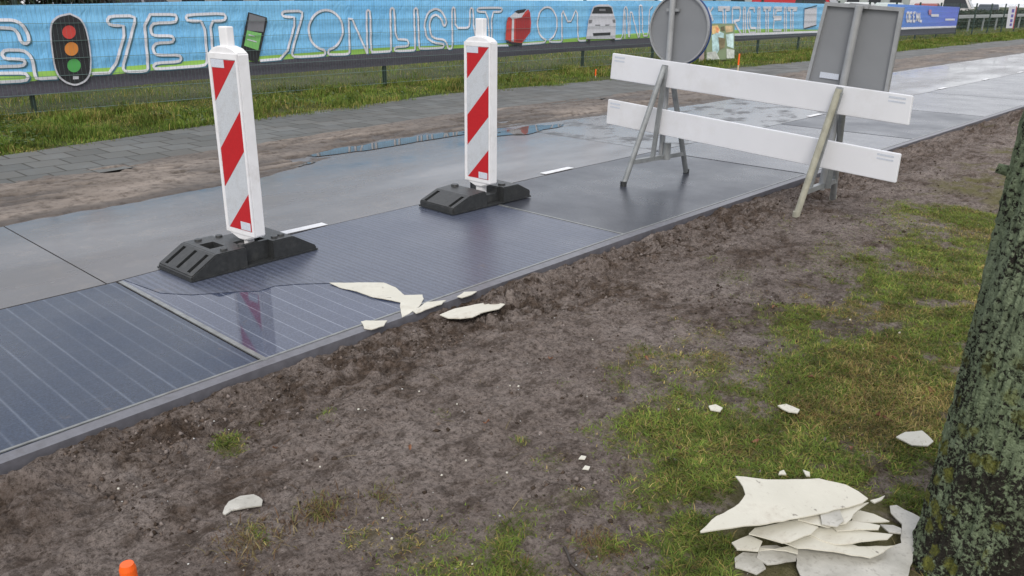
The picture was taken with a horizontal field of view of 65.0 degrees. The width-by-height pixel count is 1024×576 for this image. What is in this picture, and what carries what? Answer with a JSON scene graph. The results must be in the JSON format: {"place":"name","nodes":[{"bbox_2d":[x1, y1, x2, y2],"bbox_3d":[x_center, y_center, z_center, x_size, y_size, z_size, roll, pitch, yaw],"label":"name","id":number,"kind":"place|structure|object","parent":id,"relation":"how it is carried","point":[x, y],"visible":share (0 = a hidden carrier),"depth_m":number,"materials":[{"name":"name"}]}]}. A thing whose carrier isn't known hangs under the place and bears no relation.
{"place":"outdoors","nodes":[
{"label":"outdoors","id":0,"kind":"place"},
{"bbox_2d":[0,226,105,309],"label":"cycle path slab","id":1,"kind":"structure","parent":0,"point":[30,272],"depth_m":4.24,"materials":[{"name":"concrete"}]},
{"bbox_2d":[53,0,167,3],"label":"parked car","id":2,"kind":"object","parent":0,"point":[131,1],"depth_m":21.77,"materials":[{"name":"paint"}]},
{"bbox_2d":[0,282,256,454],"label":"cycle path panel","id":3,"kind":"structure","parent":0,"point":[71,359],"depth_m":3.29,"materials":[{"name":"blue glass"}]},
{"bbox_2d":[104,172,258,359],"bbox_3d":[2.623,-2.132,10.208,4.550,0.001,21.200,18,26,39],"label":"joint","id":4,"kind":"object","parent":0,"point":[190,322],"depth_m":3.69,"materials":[{"name":"concrete"}]},
{"bbox_2d":[167,0,308,1],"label":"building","id":5,"kind":"structure","parent":0,"point":[232,0],"depth_m":59.41,"materials":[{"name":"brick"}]},
{"bbox_2d":[186,505,314,575],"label":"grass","id":6,"kind":"structure","parent":0,"point":[249,540],"depth_m":2.19,"materials":[{"name":"green plant"}]},
{"bbox_2d":[122,280,400,356],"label":"cycle path panel","id":7,"kind":"structure","parent":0,"point":[270,321],"depth_m":3.79,"materials":[{"name":"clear glass"}]},
{"bbox_2d":[125,205,619,302],"bbox_3d":[-0.709,-0.206,4.676,1.508,0.001,2.538,18,26,39],"label":"cycle path coating","id":8,"kind":"object","parent":7,"relation":"on","point":[428,254],"visible":0.87,"depth_m":4.68,"materials":[{"name":"plastic"}]},
{"bbox_2d":[157,26,317,282],"bbox_3d":[-1.520,-0.752,4.319,0.358,1.245,0.790,17,25,37],"label":"traffic beacon","id":9,"kind":"object","parent":8,"relation":"on","point":[251,240],"visible":1,"depth_m":4.29,"materials":[{"name":"white plastic"}]},
{"bbox_2d":[118,204,624,360],"bbox_3d":[-0.690,-0.197,4.652,1.515,0.006,2.599,18,26,39],"label":"cycle path joint","id":10,"kind":"object","parent":8,"relation":"on","point":[204,327],"visible":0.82,"depth_m":3.76,"materials":[{"name":"plastic"}]},
{"bbox_2d":[330,282,423,316],"bbox_3d":[-0.651,0.029,4.016,0.627,0.009,0.265,18,26,39],"label":"coating fragment","id":11,"kind":"object","parent":8,"relation":"on","point":[409,304],"visible":1,"depth_m":4.01,"materials":[{"name":"white plastic"}]},
{"bbox_2d":[419,18,530,214],"bbox_3d":[-0.251,-1.226,5.644,0.358,1.265,0.790,18,26,40],"label":"traffic beacon","id":12,"kind":"object","parent":8,"relation":"on","point":[487,188],"visible":1,"depth_m":5.62,"materials":[{"name":"white plastic"}]},
{"bbox_2d":[278,480,358,536],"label":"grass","id":13,"kind":"structure","parent":0,"point":[318,515],"depth_m":2.33,"materials":[{"name":"green plant"}]},
{"bbox_2d":[4,127,656,283],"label":"cycle path slab","id":14,"kind":"structure","parent":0,"point":[112,244],"depth_m":5.89,"materials":[{"name":"concrete"}]},
{"bbox_2d":[276,161,312,168],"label":"puddle water","id":15,"kind":"structure","parent":14,"relation":"on","point":[301,164],"depth_m":7.07,"materials":[{"name":"grey liquid"}]},
{"bbox_2d":[307,131,464,155],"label":"puddle water","id":16,"kind":"structure","parent":14,"relation":"on","point":[370,146],"depth_m":8.08,"materials":[{"name":"grey liquid"}]},
{"bbox_2d":[363,477,412,514],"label":"dead grass","id":17,"kind":"structure","parent":0,"point":[381,500],"depth_m":2.41,"materials":[{"name":"brown plant"}]},
{"bbox_2d":[0,109,1023,575],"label":"bare soil ground","id":18,"kind":"structure","parent":0,"point":[58,517],"depth_m":2.85,"materials":[{"name":"brown soil"}]},
{"bbox_2d":[119,560,137,575],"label":"marker peg","id":19,"kind":"object","parent":18,"relation":"on","point":[127,568],"visible":1,"depth_m":1.64,"materials":[{"name":"orange plastic"}]},
{"bbox_2d":[223,494,262,514],"bbox_3d":[-0.796,0.634,2.366,0.117,0.008,0.074,-10,23,-28],"label":"coating fragment","id":20,"kind":"object","parent":18,"relation":"on","point":[245,501],"visible":1,"depth_m":2.36,"materials":[{"name":"white plastic"}]},
{"bbox_2d":[440,303,504,318],"bbox_3d":[-0.182,0.104,3.805,0.154,0.010,0.315,18,26,39],"label":"coating fragment","id":21,"kind":"object","parent":18,"relation":"on","point":[472,311],"visible":1,"depth_m":3.79,"materials":[{"name":"white plastic"}]},
{"bbox_2d":[121,193,981,573],"bbox_3d":[2.124,-0.131,4.618,2.446,0.089,7.937,18,26,39],"label":"grit","id":22,"kind":"object","parent":18,"relation":"on","point":[413,481],"visible":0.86,"depth_m":2.76,"materials":[{"name":"soil"}]},
{"bbox_2d":[563,546,586,575],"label":"twig","id":23,"kind":"object","parent":18,"relation":"on","point":[572,565],"visible":0.99,"depth_m":2.11,"materials":[{"name":"wood"}]},
{"bbox_2d":[205,213,979,575],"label":"straw","id":24,"kind":"object","parent":18,"relation":"on","point":[685,425],"visible":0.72,"depth_m":2.65,"materials":[{"name":"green plant"}]},
{"bbox_2d":[562,522,640,575],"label":"dead grass","id":25,"kind":"structure","parent":18,"relation":"on","point":[596,541],"depth_m":2.19,"materials":[{"name":"brown plant"}]},
{"bbox_2d":[208,198,996,575],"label":"grass","id":26,"kind":"structure","parent":18,"relation":"on","point":[906,348],"depth_m":2.90,"materials":[{"name":"green plant"}]},
{"bbox_2d":[709,404,722,411],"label":"coating fragment","id":27,"kind":"object","parent":26,"relation":"on","point":[715,408],"visible":1,"depth_m":2.91,"materials":[{"name":"white plastic"}]},
{"bbox_2d":[803,470,809,476],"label":"coating fragment","id":28,"kind":"object","parent":26,"relation":"on","point":[807,473],"visible":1,"depth_m":2.47,"materials":[{"name":"white plastic"}]},
{"bbox_2d":[896,430,932,446],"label":"coating fragment","id":29,"kind":"object","parent":26,"relation":"on","point":[916,438],"visible":1,"depth_m":2.71,"materials":[{"name":"white plastic"}]},
{"bbox_2d":[734,552,765,574],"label":"coating fragment","id":30,"kind":"object","parent":18,"relation":"on","point":[750,563],"visible":1,"depth_m":2.09,"materials":[{"name":"white plastic"}]},
{"bbox_2d":[606,53,913,217],"bbox_3d":[1.747,-1.191,6.110,2.445,1.026,0.853,16,25,36],"label":"road barrier","id":31,"kind":"object","parent":18,"relation":"on","point":[834,158],"visible":0.98,"depth_m":5.83,"materials":[{"name":"white plastic"}]},
{"bbox_2d":[649,0,711,154],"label":"round sign","id":32,"kind":"object","parent":31,"relation":"attached to","point":[680,31],"visible":0.81,"depth_m":6.33,"materials":[{"name":"metal"}]},
{"bbox_2d":[806,2,904,189],"bbox_3d":[2.305,-1.306,5.596,0.582,1.286,0.086,16,25,37],"label":"rectangular sign","id":33,"kind":"object","parent":31,"relation":"attached to","point":[856,45],"visible":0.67,"depth_m":5.48,"materials":[{"name":"metal"}]},
{"bbox_2d":[757,545,796,564],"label":"coating fragment","id":34,"kind":"object","parent":18,"relation":"on","point":[770,557],"visible":0.97,"depth_m":2.12,"materials":[{"name":"white plastic"}]},
{"bbox_2d":[737,546,797,553],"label":"coating fragment","id":35,"kind":"object","parent":34,"relation":"on","point":[790,549],"visible":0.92,"depth_m":2.13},
{"bbox_2d":[732,535,761,551],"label":"coating fragment","id":36,"kind":"object","parent":35,"relation":"on","point":[749,543],"visible":1,"depth_m":2.14,"materials":[{"name":"white plastic"}]},
{"bbox_2d":[778,404,799,413],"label":"coating fragment","id":37,"kind":"object","parent":18,"relation":"on","point":[790,409],"visible":1,"depth_m":2.90,"materials":[{"name":"white plastic"}]},
{"bbox_2d":[796,505,919,575],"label":"coating fragment","id":38,"kind":"object","parent":18,"relation":"on","point":[896,560],"visible":0.9,"depth_m":2.11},
{"bbox_2d":[785,535,893,558],"bbox_3d":[0.863,0.686,2.136,0.316,0.018,0.065,3,20,6],"label":"coating fragment","id":39,"kind":"object","parent":38,"relation":"on","point":[810,542],"visible":0.94,"depth_m":2.13,"materials":[{"name":"white plastic"}]},
{"bbox_2d":[749,519,817,543],"bbox_3d":[0.732,0.653,2.152,0.196,0.010,0.084,-6,21,-17],"label":"coating fragment","id":40,"kind":"object","parent":39,"relation":"on","point":[784,532],"visible":0.99,"depth_m":2.15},
{"bbox_2d":[798,502,868,527],"bbox_3d":[0.900,0.626,2.207,0.235,0.010,0.070,-7,21,-21],"label":"coating fragment","id":41,"kind":"object","parent":40,"relation":"on","point":[847,514],"visible":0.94,"depth_m":2.20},
{"bbox_2d":[700,476,867,532],"bbox_3d":[0.715,0.583,2.257,0.548,0.026,0.218,-6,21,-18],"label":"coating fragment","id":42,"kind":"object","parent":41,"relation":"on","point":[766,501],"visible":1,"depth_m":2.24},
{"bbox_2d":[820,509,843,526],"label":"coating fragment","id":43,"kind":"object","parent":41,"relation":"on","point":[834,518],"visible":1,"depth_m":2.18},
{"bbox_2d":[811,527,892,544],"bbox_3d":[0.914,0.667,2.162,0.225,0.009,0.066,1,20,1],"label":"coating fragment","id":44,"kind":"object","parent":39,"relation":"on","point":[830,535],"visible":0.98,"depth_m":2.16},
{"bbox_2d":[832,520,879,531],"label":"coating fragment","id":45,"kind":"object","parent":44,"relation":"on","point":[852,525],"visible":0.86,"depth_m":2.19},
{"bbox_2d":[870,495,884,503],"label":"coating fragment","id":46,"kind":"object","parent":18,"relation":"on","point":[875,501],"visible":1,"depth_m":2.37,"materials":[{"name":"white plastic"}]},
{"bbox_2d":[880,524,900,533],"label":"coating fragment","id":47,"kind":"object","parent":18,"relation":"on","point":[893,529],"visible":0.95,"depth_m":2.23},
{"bbox_2d":[852,510,888,522],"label":"coating fragment","id":48,"kind":"object","parent":47,"relation":"on","point":[863,516],"visible":0.89,"depth_m":2.24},
{"bbox_2d":[912,110,1023,575],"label":"tree","id":49,"kind":"object","parent":18,"relation":"on","point":[970,522],"visible":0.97,"depth_m":1.90,"materials":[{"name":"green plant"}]},
{"bbox_2d":[0,44,1023,226],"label":"dirt strip","id":50,"kind":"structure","parent":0,"point":[41,197],"depth_m":7.17,"materials":[{"name":"soil"}]},
{"bbox_2d":[0,39,1023,183],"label":"footpath","id":51,"kind":"structure","parent":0,"point":[78,159],"depth_m":9.26,"materials":[{"name":"grey concrete"}]},
{"bbox_2d":[0,26,1023,155],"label":"verge ground","id":52,"kind":"structure","parent":0,"point":[302,81],"depth_m":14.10,"materials":[{"name":"green plant"}]},
{"bbox_2d":[0,42,936,144],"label":"weeds","id":53,"kind":"object","parent":52,"relation":"on","point":[6,121],"visible":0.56,"depth_m":10.45,"materials":[{"name":"green plant"}]},
{"bbox_2d":[0,0,1023,116],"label":"fence","id":54,"kind":"object","parent":52,"relation":"on","point":[33,100],"visible":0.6,"depth_m":13.70,"materials":[{"name":"green paint"}]},
{"bbox_2d":[0,0,823,98],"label":"banner","id":55,"kind":"object","parent":54,"relation":"attached to","point":[488,10],"visible":0.86,"depth_m":11.97,"materials":[{"name":"blue fabric"}]},
{"bbox_2d":[888,4,959,35],"bbox_3d":[16.666,-10.804,32.456,0.040,1.209,9.126,18,26,39],"label":"banner","id":56,"kind":"object","parent":54,"relation":"attached to","point":[916,14],"visible":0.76,"depth_m":32.65,"materials":[{"name":"blue fabric"}]},
{"bbox_2d":[1006,6,1016,28],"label":"fence flag","id":57,"kind":"object","parent":54,"relation":"attached to","point":[1012,10],"visible":1,"depth_m":42.18,"materials":[{"name":"white fabric"}]},
{"bbox_2d":[699,24,734,61],"bbox_3d":[4.991,-5.899,19.438,0.967,0.932,0.044,-5,21,-15],"label":"poster board","id":58,"kind":"object","parent":52,"relation":"on","point":[720,44],"visible":0.84,"depth_m":19.43,"materials":[{"name":"multicoloured paper"}]},
{"bbox_2d":[959,14,1023,31],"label":"guard rail","id":59,"kind":"object","parent":52,"relation":"on","point":[985,16],"visible":0.12,"depth_m":45.48,"materials":[{"name":"metal"}]},
{"bbox_2d":[7,1,1023,40],"bbox_3d":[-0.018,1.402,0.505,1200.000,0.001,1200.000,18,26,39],"label":"ground","id":60,"kind":"structure","parent":0,"point":[1003,8],"depth_m":61.67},
{"bbox_2d":[0,0,123,4],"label":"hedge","id":61,"kind":"object","parent":60,"relation":"on","point":[27,2],"visible":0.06,"depth_m":16.07,"materials":[{"name":"green plant"}]},
{"bbox_2d":[0,105,1023,474],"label":"cycle path edge kerb","id":62,"kind":"structure","parent":60,"relation":"on","point":[16,459],"depth_m":3.42,"materials":[{"name":"concrete"}]},
{"bbox_2d":[361,320,386,329],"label":"coating fragment","id":63,"kind":"object","parent":62,"relation":"on","point":[369,325],"visible":1,"depth_m":3.63,"materials":[{"name":"white plastic"}]},
{"bbox_2d":[413,300,445,313],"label":"coating fragment","id":64,"kind":"object","parent":62,"relation":"on","point":[425,306],"visible":1,"depth_m":3.85,"materials":[{"name":"white plastic"}]},
{"bbox_2d":[457,291,476,297],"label":"coating fragment","id":65,"kind":"object","parent":62,"relation":"on","point":[465,294],"visible":1,"depth_m":4.00,"materials":[{"name":"white plastic"}]},
{"bbox_2d":[0,105,1020,453],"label":"cycle path edge joint","id":66,"kind":"object","parent":62,"relation":"on","point":[378,319],"visible":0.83,"depth_m":3.48,"materials":[{"name":"concrete"}]},
{"bbox_2d":[702,0,971,4],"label":"building","id":67,"kind":"structure","parent":60,"relation":"on","point":[907,2],"depth_m":90.11,"materials":[{"name":"metal"}]},
{"bbox_2d":[868,0,881,3],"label":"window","id":68,"kind":"structure","parent":67,"relation":"in","point":[874,1],"depth_m":90.39,"materials":[{"name":"glass"}]},
{"bbox_2d":[889,0,902,2],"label":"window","id":69,"kind":"structure","parent":67,"relation":"in","point":[890,1],"depth_m":91.27,"materials":[{"name":"glass"}]},
{"bbox_2d":[957,9,1023,29],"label":"hedge","id":70,"kind":"object","parent":60,"relation":"on","point":[962,20],"visible":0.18,"depth_m":49.62,"materials":[{"name":"green plant"}]},
{"bbox_2d":[607,0,659,0],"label":"parked car","id":71,"kind":"object","parent":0,"point":[631,0],"visible":0.01,"depth_m":31.21,"materials":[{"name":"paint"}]},
{"bbox_2d":[501,152,801,232],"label":"cycle path panel","id":72,"kind":"structure","parent":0,"point":[599,196],"depth_m":6.32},
{"bbox_2d":[497,98,826,150],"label":"cycle path slab","id":73,"kind":"structure","parent":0,"point":[736,110],"depth_m":9.96,"materials":[{"name":"concrete"}]},
{"bbox_2d":[497,124,562,135],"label":"puddle water","id":74,"kind":"structure","parent":73,"relation":"on","point":[527,130],"depth_m":9.10,"materials":[{"name":"grey liquid"}]},
{"bbox_2d":[657,124,909,173],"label":"cycle path panel","id":75,"kind":"structure","parent":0,"point":[705,151],"depth_m":8.02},
{"bbox_2d":[561,0,1023,7],"label":"sky","id":76,"kind":"structure","parent":0,"point":[1001,2],"materials":[{"name":"white"}]},
{"bbox_2d":[752,0,837,3],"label":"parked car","id":77,"kind":"object","parent":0,"point":[810,1],"visible":0.01,"depth_m":42.53,"materials":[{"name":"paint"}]},
{"bbox_2d":[845,2,874,4],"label":"parked car","id":78,"kind":"object","parent":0,"point":[860,2],"visible":0.02,"depth_m":48.02,"materials":[{"name":"paint"}]},
{"bbox_2d":[783,110,981,138],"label":"cycle path panel","id":79,"kind":"structure","parent":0,"point":[922,123],"depth_m":9.86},
{"bbox_2d":[875,3,903,5],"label":"parked car","id":80,"kind":"object","parent":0,"point":[881,4],"visible":0.07,"depth_m":51.64,"materials":[{"name":"paint"}]},
{"bbox_2d":[915,3,939,5],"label":"parked car","id":81,"kind":"object","parent":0,"point":[929,4],"depth_m":56.90,"materials":[{"name":"paint"}]},
{"bbox_2d":[889,77,970,95],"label":"cycle path slab","id":82,"kind":"structure","parent":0,"point":[909,86],"depth_m":14.66,"materials":[{"name":"concrete"}]},
{"bbox_2d":[909,0,974,10],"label":"parked car","id":83,"kind":"object","parent":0,"point":[956,3],"visible":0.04,"depth_m":60.48,"materials":[{"name":"paint"}]},
{"bbox_2d":[892,53,1023,82],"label":"cycle path slab","id":84,"kind":"structure","parent":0,"point":[974,71],"depth_m":17.99,"materials":[{"name":"concrete"}]},
{"bbox_2d":[281,72,1020,233],"bbox_3d":[13.091,-5.359,19.469,0.370,0.003,47.548,18,26,40],"label":"road marking","id":85,"kind":"object","parent":84,"relation":"on","point":[324,224],"visible":0.7,"depth_m":5.22,"materials":[{"name":"white paint"}]},
{"bbox_2d":[912,92,1023,116],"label":"cycle path panel","id":86,"kind":"structure","parent":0,"point":[958,104],"depth_m":11.99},
{"bbox_2d":[928,72,1023,99],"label":"cycle path panel","id":87,"kind":"structure","parent":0,"point":[1009,87],"depth_m":14.16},
{"bbox_2d":[977,4,998,9],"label":"parked car","id":88,"kind":"object","parent":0,"point":[988,7],"visible":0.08,"depth_m":68.76,"materials":[{"name":"paint"}]}
]}

